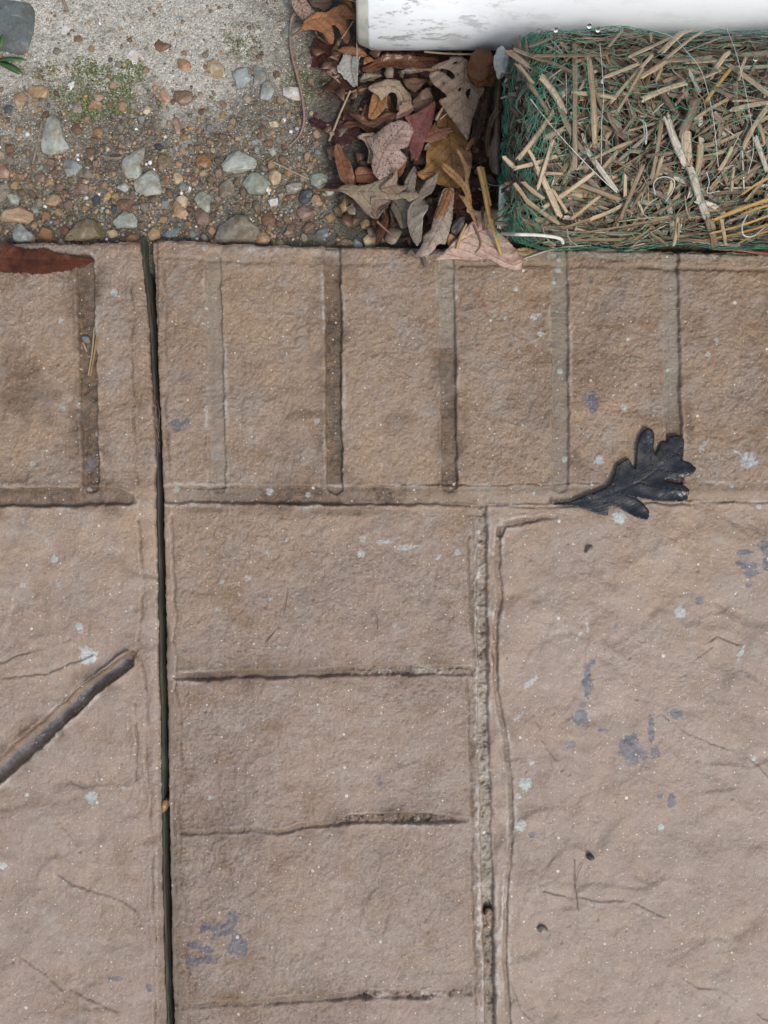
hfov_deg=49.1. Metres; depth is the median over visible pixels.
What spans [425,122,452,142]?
oak leaf
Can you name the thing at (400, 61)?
oak leaf
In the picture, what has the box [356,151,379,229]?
oak leaf
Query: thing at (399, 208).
oak leaf
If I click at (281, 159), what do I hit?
pebble
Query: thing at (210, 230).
pebble
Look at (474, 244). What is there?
oak leaf
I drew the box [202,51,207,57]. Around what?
pebble
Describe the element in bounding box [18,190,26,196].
pebble
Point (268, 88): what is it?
stone
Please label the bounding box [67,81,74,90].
stone chip
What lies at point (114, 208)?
pebble
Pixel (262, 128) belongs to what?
pebble
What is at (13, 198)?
stone
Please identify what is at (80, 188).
stone
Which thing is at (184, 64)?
stone
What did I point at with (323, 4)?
oak leaf
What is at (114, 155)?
pebble
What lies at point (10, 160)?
pebble
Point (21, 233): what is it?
stone
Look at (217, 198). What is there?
pebble
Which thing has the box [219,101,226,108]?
pebble
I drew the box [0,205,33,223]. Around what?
stone
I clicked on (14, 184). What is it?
pebble
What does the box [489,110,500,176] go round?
oak leaf
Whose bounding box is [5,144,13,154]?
pebble
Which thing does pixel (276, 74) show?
pebble
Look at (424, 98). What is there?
oak leaf
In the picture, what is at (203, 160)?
stone
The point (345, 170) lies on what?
oak leaf
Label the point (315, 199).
stone
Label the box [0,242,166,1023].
patio slab
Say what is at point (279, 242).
pebble
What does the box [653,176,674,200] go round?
thread
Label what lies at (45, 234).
pebble
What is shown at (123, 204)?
stone
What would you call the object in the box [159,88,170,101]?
stone
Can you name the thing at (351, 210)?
stone
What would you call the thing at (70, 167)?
stone
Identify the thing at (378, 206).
oak leaf
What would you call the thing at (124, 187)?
stone
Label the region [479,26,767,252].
straw wattle
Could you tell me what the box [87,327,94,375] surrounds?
straw
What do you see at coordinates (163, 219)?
pebble
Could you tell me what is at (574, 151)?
thread
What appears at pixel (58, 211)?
pebble
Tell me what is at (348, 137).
oak leaf
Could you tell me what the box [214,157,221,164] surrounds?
pebble
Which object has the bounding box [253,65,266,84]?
stone
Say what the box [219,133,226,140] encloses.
pebble
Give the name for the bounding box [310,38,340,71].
oak leaf
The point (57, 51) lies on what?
pebble
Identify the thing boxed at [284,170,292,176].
pebble
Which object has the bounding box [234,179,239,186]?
pebble
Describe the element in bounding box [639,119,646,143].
thread
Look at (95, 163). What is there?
pebble
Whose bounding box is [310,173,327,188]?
stone
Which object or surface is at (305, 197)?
stone
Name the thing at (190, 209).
pebble
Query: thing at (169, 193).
pebble
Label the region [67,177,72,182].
pebble
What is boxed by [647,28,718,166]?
thread
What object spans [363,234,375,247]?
stone
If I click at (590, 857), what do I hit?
pellet
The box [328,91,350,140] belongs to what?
straw
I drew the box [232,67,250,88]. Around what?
stone
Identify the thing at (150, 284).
joint strip
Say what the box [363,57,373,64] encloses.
oak leaf
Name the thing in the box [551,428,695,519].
oak leaf
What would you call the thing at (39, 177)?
stone
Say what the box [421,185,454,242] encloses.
oak leaf
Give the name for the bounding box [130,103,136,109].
pebble
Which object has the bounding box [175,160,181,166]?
pebble
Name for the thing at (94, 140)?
pebble
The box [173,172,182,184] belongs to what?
stone
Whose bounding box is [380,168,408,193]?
oak leaf
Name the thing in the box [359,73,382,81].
oak leaf
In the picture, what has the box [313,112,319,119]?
pebble
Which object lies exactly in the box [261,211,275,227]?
stone
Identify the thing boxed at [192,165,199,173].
pebble
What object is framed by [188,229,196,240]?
pebble
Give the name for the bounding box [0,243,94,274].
oak leaf
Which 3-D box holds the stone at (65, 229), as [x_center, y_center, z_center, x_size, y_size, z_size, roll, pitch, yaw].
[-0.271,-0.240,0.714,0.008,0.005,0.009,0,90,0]
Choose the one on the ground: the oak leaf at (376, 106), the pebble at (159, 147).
the pebble at (159, 147)
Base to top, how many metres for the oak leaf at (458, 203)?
0.009 m
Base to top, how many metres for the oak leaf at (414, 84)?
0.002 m
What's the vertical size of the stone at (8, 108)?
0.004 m
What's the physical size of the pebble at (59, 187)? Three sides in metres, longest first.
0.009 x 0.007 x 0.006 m
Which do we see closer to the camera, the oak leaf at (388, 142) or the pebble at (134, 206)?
the oak leaf at (388, 142)
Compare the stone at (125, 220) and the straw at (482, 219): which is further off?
the stone at (125, 220)
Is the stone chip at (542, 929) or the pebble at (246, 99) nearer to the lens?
the stone chip at (542, 929)
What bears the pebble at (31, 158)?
on the ground
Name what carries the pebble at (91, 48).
on the ground
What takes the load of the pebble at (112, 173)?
on the ground
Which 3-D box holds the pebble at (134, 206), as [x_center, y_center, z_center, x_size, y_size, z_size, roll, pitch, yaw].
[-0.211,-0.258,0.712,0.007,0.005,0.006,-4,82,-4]
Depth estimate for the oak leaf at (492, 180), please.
0.70 m
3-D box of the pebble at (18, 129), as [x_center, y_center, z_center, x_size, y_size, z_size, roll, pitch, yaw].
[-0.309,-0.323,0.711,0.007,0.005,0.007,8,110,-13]
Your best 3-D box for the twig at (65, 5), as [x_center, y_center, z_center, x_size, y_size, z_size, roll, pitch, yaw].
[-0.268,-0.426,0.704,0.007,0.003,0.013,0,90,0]
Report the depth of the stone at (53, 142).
0.71 m
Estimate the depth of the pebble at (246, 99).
0.71 m
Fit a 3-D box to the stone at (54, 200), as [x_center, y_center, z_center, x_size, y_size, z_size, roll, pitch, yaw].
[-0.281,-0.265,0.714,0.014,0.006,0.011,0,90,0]
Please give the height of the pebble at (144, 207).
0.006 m
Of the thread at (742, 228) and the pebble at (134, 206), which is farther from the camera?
the pebble at (134, 206)
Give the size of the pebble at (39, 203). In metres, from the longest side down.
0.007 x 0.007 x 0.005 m
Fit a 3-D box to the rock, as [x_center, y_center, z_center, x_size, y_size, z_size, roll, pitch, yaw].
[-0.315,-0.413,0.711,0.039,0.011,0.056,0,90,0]
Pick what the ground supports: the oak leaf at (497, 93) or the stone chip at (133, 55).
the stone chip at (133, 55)
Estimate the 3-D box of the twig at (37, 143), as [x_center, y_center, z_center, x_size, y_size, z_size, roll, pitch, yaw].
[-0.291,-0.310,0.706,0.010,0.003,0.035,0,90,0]
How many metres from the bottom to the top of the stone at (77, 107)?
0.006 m
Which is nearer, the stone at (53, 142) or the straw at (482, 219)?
the straw at (482, 219)
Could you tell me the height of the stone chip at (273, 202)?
0.003 m
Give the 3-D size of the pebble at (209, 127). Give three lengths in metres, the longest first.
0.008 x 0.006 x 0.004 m
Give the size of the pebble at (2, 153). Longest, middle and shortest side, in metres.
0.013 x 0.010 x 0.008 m
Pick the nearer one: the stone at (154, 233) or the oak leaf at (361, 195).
the oak leaf at (361, 195)
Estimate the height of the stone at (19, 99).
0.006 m
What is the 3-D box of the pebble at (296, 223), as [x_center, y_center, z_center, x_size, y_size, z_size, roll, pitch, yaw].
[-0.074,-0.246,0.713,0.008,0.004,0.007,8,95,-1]
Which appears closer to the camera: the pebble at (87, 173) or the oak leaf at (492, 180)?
the oak leaf at (492, 180)
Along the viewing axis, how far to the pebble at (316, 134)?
0.71 m
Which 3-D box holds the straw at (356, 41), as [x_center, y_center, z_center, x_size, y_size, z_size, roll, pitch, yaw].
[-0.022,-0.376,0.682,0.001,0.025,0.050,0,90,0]
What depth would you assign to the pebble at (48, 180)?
0.71 m
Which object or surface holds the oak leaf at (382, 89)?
on the leaf litter
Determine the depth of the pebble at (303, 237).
0.71 m
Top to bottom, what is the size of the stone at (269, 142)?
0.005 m
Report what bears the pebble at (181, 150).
on the ground
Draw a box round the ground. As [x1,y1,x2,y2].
[0,0,767,278]
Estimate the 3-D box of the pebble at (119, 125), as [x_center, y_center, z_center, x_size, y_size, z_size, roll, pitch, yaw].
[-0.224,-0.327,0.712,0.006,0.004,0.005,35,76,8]
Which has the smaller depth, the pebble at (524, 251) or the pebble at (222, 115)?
the pebble at (524, 251)
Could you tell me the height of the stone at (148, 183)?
0.012 m
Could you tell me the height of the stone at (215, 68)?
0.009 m
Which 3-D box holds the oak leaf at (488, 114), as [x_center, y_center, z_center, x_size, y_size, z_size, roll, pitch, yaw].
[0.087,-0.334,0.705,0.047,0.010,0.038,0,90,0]
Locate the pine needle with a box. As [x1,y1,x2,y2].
[575,860,578,910]
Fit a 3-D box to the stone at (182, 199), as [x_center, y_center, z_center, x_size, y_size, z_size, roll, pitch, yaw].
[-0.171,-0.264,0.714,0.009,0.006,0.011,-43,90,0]
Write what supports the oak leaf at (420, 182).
on the leaf litter
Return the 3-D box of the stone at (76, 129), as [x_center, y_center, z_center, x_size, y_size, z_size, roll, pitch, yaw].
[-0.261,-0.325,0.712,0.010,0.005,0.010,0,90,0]
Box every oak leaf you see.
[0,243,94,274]
[291,0,314,20]
[291,3,355,43]
[309,0,331,9]
[309,114,361,147]
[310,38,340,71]
[313,177,417,218]
[316,34,366,56]
[318,43,356,119]
[323,165,403,188]
[326,66,341,82]
[331,85,368,93]
[334,143,355,183]
[337,54,360,86]
[338,0,354,12]
[343,95,410,133]
[349,113,392,127]
[355,166,378,182]
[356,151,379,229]
[357,133,374,163]
[359,67,409,107]
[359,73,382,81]
[362,53,438,72]
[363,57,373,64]
[365,120,412,179]
[368,79,411,110]
[368,93,386,118]
[370,196,391,218]
[375,213,395,244]
[379,50,458,60]
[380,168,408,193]
[380,178,425,242]
[384,51,443,84]
[391,198,410,227]
[395,100,413,118]
[397,155,407,176]
[401,68,422,72]
[403,78,427,91]
[404,166,416,191]
[405,101,435,160]
[407,67,440,71]
[407,171,439,245]
[412,88,433,112]
[415,188,454,256]
[417,171,435,180]
[419,110,472,187]
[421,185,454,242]
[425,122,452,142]
[426,171,496,224]
[429,56,484,139]
[429,72,446,109]
[433,173,499,201]
[434,189,452,218]
[435,209,521,270]
[441,149,478,227]
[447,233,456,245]
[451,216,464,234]
[454,208,484,234]
[466,81,495,117]
[466,136,474,151]
[467,126,501,163]
[472,93,486,144]
[473,91,504,133]
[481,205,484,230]
[485,104,501,156]
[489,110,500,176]
[493,78,501,109]
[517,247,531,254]
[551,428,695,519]
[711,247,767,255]
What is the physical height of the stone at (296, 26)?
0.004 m
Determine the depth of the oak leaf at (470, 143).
0.68 m
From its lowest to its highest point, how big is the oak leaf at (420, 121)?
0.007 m
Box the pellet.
[586,854,594,860]
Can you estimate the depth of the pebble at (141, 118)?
0.71 m
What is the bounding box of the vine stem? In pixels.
[289,12,305,144]
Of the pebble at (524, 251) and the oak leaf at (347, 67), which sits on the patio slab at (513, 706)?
the pebble at (524, 251)
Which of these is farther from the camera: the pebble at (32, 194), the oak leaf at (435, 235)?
the pebble at (32, 194)
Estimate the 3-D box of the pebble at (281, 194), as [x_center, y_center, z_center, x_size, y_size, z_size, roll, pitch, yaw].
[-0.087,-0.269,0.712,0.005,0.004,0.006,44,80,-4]
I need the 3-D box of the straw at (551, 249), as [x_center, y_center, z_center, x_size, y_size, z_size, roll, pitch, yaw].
[0.144,-0.217,0.697,0.058,0.003,0.004,-11,90,0]
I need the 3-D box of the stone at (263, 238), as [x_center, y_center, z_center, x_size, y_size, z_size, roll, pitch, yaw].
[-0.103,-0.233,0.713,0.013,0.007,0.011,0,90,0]
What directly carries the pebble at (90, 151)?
on the ground
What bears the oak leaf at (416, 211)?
on the ground
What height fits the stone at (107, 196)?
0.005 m
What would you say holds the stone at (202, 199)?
on the ground
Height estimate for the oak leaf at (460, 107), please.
0.006 m
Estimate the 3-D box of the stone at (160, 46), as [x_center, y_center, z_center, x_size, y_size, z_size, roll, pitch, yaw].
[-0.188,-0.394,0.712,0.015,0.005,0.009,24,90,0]
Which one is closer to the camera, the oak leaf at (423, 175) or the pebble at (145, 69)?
the oak leaf at (423, 175)
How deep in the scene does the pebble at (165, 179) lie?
0.71 m
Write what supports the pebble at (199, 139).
on the ground
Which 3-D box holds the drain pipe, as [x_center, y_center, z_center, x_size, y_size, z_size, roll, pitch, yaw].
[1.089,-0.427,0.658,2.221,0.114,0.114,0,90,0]
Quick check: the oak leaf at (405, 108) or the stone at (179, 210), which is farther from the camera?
the stone at (179, 210)
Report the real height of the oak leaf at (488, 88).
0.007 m
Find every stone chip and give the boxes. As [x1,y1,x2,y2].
[61,24,71,33]
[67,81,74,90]
[127,49,143,64]
[268,198,277,206]
[537,926,548,933]
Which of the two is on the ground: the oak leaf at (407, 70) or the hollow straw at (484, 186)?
the oak leaf at (407, 70)
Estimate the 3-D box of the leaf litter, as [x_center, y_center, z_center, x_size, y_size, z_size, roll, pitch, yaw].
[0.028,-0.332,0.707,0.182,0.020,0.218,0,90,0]
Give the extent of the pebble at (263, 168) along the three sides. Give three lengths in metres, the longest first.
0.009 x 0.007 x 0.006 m
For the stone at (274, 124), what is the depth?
0.71 m
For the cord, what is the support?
on the straw wattle
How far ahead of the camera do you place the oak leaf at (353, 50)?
0.70 m
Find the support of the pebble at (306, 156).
on the ground
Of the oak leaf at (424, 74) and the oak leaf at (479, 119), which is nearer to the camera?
the oak leaf at (479, 119)
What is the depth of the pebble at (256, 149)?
0.71 m
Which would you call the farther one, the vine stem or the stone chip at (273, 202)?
the stone chip at (273, 202)
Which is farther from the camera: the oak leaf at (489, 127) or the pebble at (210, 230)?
the pebble at (210, 230)
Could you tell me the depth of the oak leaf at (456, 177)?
0.67 m
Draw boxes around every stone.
[0,163,9,177]
[0,183,10,201]
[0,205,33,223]
[3,104,12,113]
[7,193,19,204]
[12,224,34,243]
[13,93,26,112]
[27,85,49,97]
[33,173,45,183]
[41,115,69,154]
[45,194,61,206]
[60,225,69,234]
[61,159,82,176]
[62,218,104,241]
[71,123,81,134]
[72,102,81,112]
[74,35,82,41]
[75,183,88,193]
[88,100,101,109]
[93,94,103,100]
[93,127,103,137]
[102,191,111,202]
[112,212,137,227]
[116,182,129,191]
[117,102,127,112]
[117,199,132,209]
[121,149,144,178]
[124,234,138,241]
[133,169,162,195]
[142,106,150,114]
[148,227,160,240]
[154,39,171,51]
[157,154,172,170]
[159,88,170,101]
[161,227,178,238]
[171,201,188,218]
[172,117,181,134]
[173,90,192,105]
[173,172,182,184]
[176,194,187,207]
[177,59,191,70]
[194,191,210,212]
[194,209,208,224]
[195,153,211,167]
[207,59,223,78]
[214,214,258,243]
[218,178,234,197]
[221,150,256,172]
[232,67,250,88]
[243,172,269,194]
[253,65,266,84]
[256,232,270,243]
[260,81,275,100]
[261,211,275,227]
[264,139,273,146]
[268,120,278,127]
[268,147,276,156]
[268,169,280,184]
[281,22,301,38]
[283,87,300,100]
[283,224,294,237]
[285,182,301,193]
[297,204,314,220]
[299,188,312,204]
[301,221,314,233]
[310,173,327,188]
[311,194,322,205]
[312,228,329,240]
[324,191,334,195]
[332,205,343,216]
[335,238,353,247]
[346,204,355,214]
[353,239,362,247]
[360,218,369,228]
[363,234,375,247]
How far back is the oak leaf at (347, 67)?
0.70 m
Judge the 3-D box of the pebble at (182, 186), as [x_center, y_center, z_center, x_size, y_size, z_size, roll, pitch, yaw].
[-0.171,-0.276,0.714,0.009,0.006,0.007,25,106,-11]
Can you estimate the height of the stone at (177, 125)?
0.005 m
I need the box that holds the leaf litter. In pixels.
[309,0,507,244]
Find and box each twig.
[32,121,42,163]
[62,0,68,11]
[101,155,121,159]
[406,250,427,266]
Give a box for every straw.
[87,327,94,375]
[89,337,96,375]
[272,161,309,179]
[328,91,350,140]
[356,24,357,85]
[424,51,471,54]
[435,107,443,120]
[455,223,467,248]
[476,166,502,255]
[523,244,590,258]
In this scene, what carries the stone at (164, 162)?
on the ground
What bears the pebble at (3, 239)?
on the ground
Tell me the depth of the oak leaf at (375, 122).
0.70 m
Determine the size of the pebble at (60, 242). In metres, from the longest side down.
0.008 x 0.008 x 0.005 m
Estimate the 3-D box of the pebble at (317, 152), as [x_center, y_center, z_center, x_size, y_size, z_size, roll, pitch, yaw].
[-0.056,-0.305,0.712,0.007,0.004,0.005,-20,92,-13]
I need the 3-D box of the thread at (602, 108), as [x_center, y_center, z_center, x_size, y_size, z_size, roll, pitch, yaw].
[0.147,-0.278,0.568,0.003,0.013,0.082,0,90,0]
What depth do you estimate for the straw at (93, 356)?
0.70 m
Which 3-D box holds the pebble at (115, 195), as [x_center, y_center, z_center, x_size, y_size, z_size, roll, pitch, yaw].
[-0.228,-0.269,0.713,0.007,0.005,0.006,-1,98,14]
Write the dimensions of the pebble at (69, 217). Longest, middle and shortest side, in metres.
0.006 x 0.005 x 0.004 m
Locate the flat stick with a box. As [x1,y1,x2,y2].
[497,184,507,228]
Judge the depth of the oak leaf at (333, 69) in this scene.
0.71 m
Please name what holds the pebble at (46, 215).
on the ground
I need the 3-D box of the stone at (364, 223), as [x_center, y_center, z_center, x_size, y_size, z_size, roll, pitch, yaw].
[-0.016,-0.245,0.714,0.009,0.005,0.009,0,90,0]
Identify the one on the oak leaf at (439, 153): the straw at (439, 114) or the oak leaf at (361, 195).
the straw at (439, 114)
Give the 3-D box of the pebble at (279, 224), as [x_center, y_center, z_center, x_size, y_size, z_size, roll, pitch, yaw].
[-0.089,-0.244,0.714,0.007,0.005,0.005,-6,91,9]
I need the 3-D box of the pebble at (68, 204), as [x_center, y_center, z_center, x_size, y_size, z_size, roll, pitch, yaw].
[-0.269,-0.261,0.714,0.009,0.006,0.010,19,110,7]
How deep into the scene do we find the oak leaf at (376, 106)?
0.70 m
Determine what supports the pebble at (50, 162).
on the ground
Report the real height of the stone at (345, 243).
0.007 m
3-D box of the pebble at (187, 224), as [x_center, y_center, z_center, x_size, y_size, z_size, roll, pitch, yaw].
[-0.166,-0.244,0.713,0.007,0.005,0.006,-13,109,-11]
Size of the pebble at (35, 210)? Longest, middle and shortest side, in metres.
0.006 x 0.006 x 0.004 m
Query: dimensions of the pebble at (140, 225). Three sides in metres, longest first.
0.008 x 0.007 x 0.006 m
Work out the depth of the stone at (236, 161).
0.71 m
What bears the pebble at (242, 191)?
on the ground
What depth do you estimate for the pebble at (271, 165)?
0.71 m
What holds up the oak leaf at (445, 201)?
on the oak leaf at (435, 235)
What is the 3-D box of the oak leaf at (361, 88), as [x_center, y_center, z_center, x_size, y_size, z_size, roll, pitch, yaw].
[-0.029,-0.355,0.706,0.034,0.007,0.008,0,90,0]
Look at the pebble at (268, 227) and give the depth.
0.71 m
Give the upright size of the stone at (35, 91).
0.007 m
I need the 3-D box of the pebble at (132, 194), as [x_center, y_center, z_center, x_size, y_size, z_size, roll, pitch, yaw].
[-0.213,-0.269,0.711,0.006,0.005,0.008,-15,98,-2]
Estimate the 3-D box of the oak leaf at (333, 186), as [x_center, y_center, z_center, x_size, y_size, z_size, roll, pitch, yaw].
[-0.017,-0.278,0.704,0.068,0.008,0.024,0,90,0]
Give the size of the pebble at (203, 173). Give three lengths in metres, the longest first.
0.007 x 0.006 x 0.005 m
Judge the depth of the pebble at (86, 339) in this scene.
0.70 m
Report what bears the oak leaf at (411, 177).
on the leaf litter
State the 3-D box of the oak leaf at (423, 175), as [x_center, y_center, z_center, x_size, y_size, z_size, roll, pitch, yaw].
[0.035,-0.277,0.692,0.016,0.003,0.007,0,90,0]
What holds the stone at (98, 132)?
on the ground
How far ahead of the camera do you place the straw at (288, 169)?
0.71 m
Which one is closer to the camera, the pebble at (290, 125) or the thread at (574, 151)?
the thread at (574, 151)
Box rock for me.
[0,0,34,54]
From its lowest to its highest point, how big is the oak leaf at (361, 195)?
0.027 m
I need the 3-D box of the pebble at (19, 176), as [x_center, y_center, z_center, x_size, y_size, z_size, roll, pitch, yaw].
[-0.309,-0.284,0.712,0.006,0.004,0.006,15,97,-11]
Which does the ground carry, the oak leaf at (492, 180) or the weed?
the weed
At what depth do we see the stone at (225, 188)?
0.71 m
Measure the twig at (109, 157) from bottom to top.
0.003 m
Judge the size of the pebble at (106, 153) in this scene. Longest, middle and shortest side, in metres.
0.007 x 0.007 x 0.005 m
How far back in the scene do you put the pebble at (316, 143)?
0.71 m
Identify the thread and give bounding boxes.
[530,99,616,192]
[599,43,603,164]
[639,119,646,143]
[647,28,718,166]
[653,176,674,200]
[725,26,753,173]
[741,214,764,236]
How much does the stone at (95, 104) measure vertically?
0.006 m
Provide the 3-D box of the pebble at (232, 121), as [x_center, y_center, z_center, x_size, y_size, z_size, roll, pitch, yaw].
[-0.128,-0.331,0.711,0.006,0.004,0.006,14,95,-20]
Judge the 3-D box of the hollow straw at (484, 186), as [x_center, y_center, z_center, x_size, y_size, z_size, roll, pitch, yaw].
[0.084,-0.239,0.670,0.007,0.038,0.064,-19,90,0]
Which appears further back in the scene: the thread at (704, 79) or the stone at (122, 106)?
the stone at (122, 106)
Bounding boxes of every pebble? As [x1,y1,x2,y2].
[0,150,4,158]
[0,236,7,243]
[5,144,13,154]
[6,156,14,164]
[10,180,18,188]
[15,125,22,133]
[16,173,22,179]
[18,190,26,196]
[28,189,36,198]
[29,155,37,162]
[31,207,38,213]
[31,222,37,228]
[36,198,43,206]
[38,226,53,242]
[41,111,48,118]
[42,189,47,195]
[42,211,50,218]
[45,177,53,184]
[46,158,55,166]
[53,47,60,55]
[54,208,62,215]
[55,184,65,190]
[58,239,67,244]
[63,199,72,209]
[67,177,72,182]
[67,215,72,220]
[81,203,88,210]
[82,336,90,342]
[83,116,90,121]
[83,168,92,177]
[85,148,95,155]
[88,45,94,51]
[92,137,98,143]
[92,160,98,167]
[92,195,99,205]
[102,151,109,160]
[106,229,116,237]
[107,101,112,107]
[109,170,115,176]
[110,81,116,88]
[111,154,120,161]
[111,204,116,212]
[112,192,119,198]
[115,61,121,66]
[117,123,122,128]
[129,189,136,198]
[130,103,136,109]
[131,204,138,209]
[137,221,144,229]
[138,115,144,122]
[140,203,148,211]
[142,66,149,72]
[150,196,157,203]
[154,144,163,150]
[159,215,167,223]
[161,198,168,207]
[161,798,168,811]
[163,177,168,182]
[166,189,172,198]
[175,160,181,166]
[178,146,185,154]
[178,182,187,190]
[180,134,187,140]
[184,221,191,227]
[187,206,193,212]
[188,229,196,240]
[189,175,196,181]
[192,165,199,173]
[194,144,200,152]
[197,137,202,142]
[199,169,207,176]
[200,233,207,241]
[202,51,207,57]
[206,124,212,131]
[206,175,212,183]
[206,226,215,234]
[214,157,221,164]
[214,168,222,178]
[215,196,221,201]
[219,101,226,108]
[219,111,224,118]
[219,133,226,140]
[229,118,235,124]
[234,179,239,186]
[239,187,245,195]
[243,94,250,103]
[251,139,256,144]
[252,201,260,212]
[254,146,258,153]
[259,125,266,131]
[259,163,267,172]
[266,224,272,230]
[268,159,275,168]
[273,71,280,77]
[276,221,282,227]
[276,240,283,244]
[278,155,285,163]
[278,192,284,197]
[283,215,290,222]
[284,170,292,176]
[287,122,293,128]
[293,219,300,226]
[299,172,307,181]
[300,233,306,241]
[304,152,309,161]
[307,77,313,84]
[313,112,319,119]
[313,129,319,138]
[313,140,318,146]
[314,149,321,154]
[323,213,334,222]
[484,908,491,915]
[585,546,592,553]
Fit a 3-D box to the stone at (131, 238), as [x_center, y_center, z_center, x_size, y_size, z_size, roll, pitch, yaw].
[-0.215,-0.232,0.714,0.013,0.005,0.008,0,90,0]
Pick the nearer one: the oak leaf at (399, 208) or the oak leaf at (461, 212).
the oak leaf at (399, 208)
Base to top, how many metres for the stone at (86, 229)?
0.011 m
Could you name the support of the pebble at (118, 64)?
on the ground
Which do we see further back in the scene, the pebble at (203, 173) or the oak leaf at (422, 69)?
the pebble at (203, 173)
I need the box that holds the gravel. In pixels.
[0,0,332,245]
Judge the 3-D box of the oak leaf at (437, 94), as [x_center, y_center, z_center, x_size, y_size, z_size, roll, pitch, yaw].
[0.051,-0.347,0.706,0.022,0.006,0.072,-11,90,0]
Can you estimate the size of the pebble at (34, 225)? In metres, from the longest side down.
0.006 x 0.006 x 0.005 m
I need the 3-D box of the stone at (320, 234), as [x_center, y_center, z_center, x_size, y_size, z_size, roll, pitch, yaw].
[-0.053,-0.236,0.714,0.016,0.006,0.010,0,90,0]
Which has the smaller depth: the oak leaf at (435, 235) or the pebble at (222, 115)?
the oak leaf at (435, 235)
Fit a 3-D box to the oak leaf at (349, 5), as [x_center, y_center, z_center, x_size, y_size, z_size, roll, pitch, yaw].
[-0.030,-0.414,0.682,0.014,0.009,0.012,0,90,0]
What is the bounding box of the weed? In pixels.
[0,34,24,73]
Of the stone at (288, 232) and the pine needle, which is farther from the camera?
the stone at (288, 232)
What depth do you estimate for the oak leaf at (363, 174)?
0.70 m
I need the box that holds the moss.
[24,14,320,230]
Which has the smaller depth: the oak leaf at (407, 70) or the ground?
the oak leaf at (407, 70)
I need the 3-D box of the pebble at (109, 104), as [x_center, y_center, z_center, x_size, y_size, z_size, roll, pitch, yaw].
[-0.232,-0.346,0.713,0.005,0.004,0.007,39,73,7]
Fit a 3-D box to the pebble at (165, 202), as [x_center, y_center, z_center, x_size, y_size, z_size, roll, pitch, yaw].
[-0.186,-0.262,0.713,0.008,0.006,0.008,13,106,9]
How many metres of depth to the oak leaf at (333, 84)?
0.71 m
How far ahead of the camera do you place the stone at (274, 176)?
0.71 m
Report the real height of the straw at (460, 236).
0.010 m
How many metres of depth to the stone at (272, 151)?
0.71 m
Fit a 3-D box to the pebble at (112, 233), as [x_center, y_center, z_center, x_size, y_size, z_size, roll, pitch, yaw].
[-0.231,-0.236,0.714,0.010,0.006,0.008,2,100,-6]
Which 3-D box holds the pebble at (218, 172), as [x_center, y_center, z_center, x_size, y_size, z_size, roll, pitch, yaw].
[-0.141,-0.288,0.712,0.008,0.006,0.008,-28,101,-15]
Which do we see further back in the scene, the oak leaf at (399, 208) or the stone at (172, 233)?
the stone at (172, 233)
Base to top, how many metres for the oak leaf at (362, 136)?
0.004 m
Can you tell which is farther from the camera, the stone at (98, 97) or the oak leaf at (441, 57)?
the stone at (98, 97)
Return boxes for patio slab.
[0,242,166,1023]
[153,240,767,1023]
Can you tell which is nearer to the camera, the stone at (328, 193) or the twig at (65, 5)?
the twig at (65, 5)
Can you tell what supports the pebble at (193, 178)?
on the ground
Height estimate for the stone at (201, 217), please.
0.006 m
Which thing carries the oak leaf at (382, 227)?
on the ground
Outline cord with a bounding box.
[501,232,564,244]
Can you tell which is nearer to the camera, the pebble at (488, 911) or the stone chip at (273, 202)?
the pebble at (488, 911)
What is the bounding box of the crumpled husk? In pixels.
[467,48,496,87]
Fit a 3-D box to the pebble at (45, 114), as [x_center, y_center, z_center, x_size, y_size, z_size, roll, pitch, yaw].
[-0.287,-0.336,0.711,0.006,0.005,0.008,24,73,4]
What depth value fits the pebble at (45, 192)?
0.71 m
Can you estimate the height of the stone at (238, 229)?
0.014 m
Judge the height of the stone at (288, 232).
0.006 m
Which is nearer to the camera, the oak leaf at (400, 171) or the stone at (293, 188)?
the oak leaf at (400, 171)
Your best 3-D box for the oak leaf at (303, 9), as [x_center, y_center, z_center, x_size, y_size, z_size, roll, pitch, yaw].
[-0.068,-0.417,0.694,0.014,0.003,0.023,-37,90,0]
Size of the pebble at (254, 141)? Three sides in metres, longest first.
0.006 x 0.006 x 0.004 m
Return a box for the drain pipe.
[356,0,767,49]
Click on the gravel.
(131, 180)
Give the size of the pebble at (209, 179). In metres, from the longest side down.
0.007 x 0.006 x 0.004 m
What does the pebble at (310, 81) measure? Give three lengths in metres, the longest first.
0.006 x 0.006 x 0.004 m
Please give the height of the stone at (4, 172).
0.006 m
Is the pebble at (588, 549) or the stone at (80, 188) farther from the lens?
the stone at (80, 188)
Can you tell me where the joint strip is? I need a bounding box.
[142,237,174,1023]
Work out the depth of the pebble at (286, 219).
0.71 m
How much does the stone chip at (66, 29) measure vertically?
0.002 m
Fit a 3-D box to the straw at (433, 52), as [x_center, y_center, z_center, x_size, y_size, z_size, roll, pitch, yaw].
[0.053,-0.367,0.672,0.041,0.001,0.004,0,90,0]

